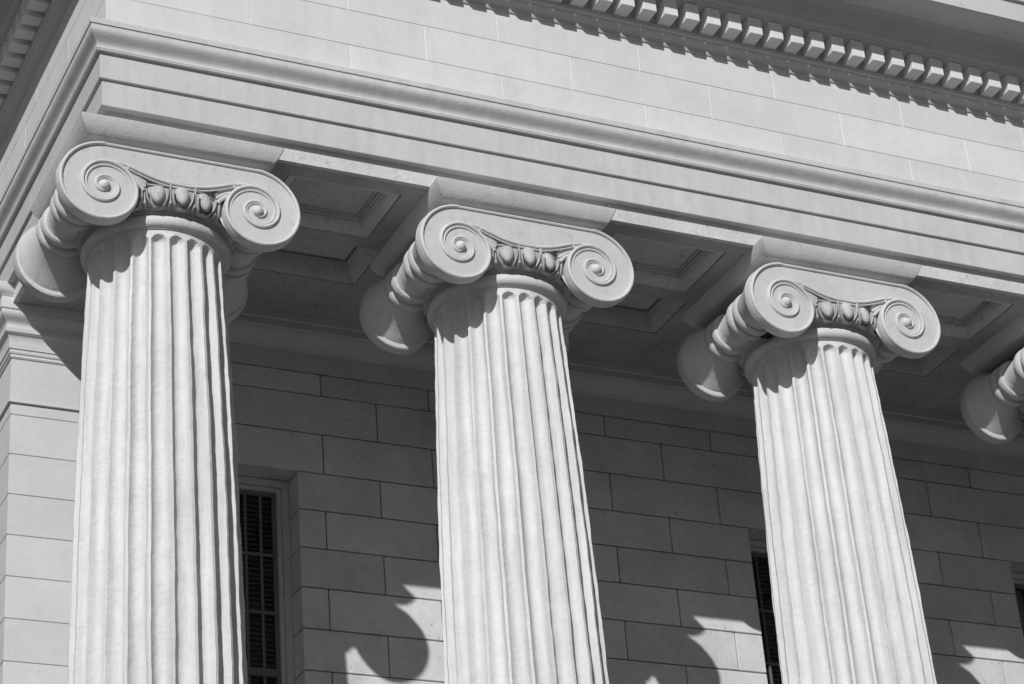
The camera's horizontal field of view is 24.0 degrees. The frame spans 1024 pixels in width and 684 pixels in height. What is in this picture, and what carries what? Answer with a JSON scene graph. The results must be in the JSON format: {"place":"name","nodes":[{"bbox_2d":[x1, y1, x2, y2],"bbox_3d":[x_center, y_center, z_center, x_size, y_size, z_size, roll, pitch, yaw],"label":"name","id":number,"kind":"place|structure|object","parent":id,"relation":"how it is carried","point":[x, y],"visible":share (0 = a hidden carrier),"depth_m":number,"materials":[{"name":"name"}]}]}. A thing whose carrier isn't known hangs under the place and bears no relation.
{"place":"outdoors","nodes":[
{"label":"outdoors","id":0,"kind":"place"},
{"bbox_3d":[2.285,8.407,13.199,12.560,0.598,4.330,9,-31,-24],"label":"steps","id":1,"kind":"structure","parent":0,"visible":0},
{"bbox_3d":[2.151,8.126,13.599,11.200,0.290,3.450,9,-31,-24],"label":"portico floor","id":2,"kind":"structure","parent":1,"relation":"on","visible":0},
{"bbox_2d":[0,281,84,683],"bbox_3d":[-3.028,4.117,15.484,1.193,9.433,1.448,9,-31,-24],"label":"corner pilaster","id":3,"kind":"object","parent":2,"relation":"on","point":[40,362],"visible":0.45,"depth_m":16.49,"materials":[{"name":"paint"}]},
{"bbox_2d":[13,111,300,683],"bbox_3d":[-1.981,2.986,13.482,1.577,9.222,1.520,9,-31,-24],"label":"ionic column","id":4,"kind":"structure","parent":2,"relation":"on","point":[153,241],"depth_m":14.62,"materials":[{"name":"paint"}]},
{"bbox_2d":[0,0,1023,302],"bbox_3d":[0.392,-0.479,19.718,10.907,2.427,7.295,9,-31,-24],"label":"entablature","id":5,"kind":"structure","parent":4,"relation":"on","point":[886,128],"depth_m":16.99,"materials":[{"name":"stone"}]},
{"bbox_2d":[19,162,1023,425],"bbox_3d":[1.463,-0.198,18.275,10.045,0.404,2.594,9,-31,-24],"label":"portico ceiling","id":6,"kind":"structure","parent":5,"relation":"attached to","point":[319,262],"depth_m":17.54,"materials":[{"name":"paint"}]},
{"bbox_2d":[359,177,633,683],"bbox_3d":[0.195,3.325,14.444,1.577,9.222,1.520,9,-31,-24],"label":"ionic column","id":7,"kind":"structure","parent":2,"relation":"on","point":[497,291],"depth_m":15.64,"materials":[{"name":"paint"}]},
{"bbox_2d":[228,306,1023,683],"bbox_3d":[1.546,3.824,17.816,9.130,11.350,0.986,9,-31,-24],"label":"portico wall","id":8,"kind":"structure","parent":2,"relation":"on","point":[338,484],"depth_m":18.29,"materials":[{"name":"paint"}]},
{"bbox_2d":[238,476,294,683],"bbox_3d":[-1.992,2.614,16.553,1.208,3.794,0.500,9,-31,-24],"label":"window","id":9,"kind":"structure","parent":8,"relation":"in","point":[264,503],"depth_m":17.34,"materials":[{"name":"glass"}]},
{"bbox_2d":[749,539,781,683],"bbox_3d":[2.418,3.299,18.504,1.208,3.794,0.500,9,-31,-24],"label":"window","id":10,"kind":"structure","parent":8,"relation":"in","point":[759,554],"depth_m":19.16,"materials":[{"name":"glass"}]},
{"bbox_2d":[1011,572,1023,635],"bbox_3d":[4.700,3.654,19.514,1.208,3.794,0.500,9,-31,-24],"label":"window","id":11,"kind":"structure","parent":8,"relation":"in","point":[1018,578],"depth_m":20.27,"materials":[{"name":"paint"}]},
{"bbox_2d":[676,236,940,683],"bbox_3d":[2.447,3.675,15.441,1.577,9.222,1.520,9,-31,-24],"label":"ionic column","id":12,"kind":"structure","parent":2,"relation":"on","point":[806,341],"depth_m":16.69,"materials":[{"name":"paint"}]},
{"bbox_2d":[960,312,1023,443],"bbox_3d":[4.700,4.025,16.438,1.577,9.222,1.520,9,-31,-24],"label":"ionic column","id":13,"kind":"structure","parent":2,"relation":"on","point":[992,403],"depth_m":18.41,"materials":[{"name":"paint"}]}
]}

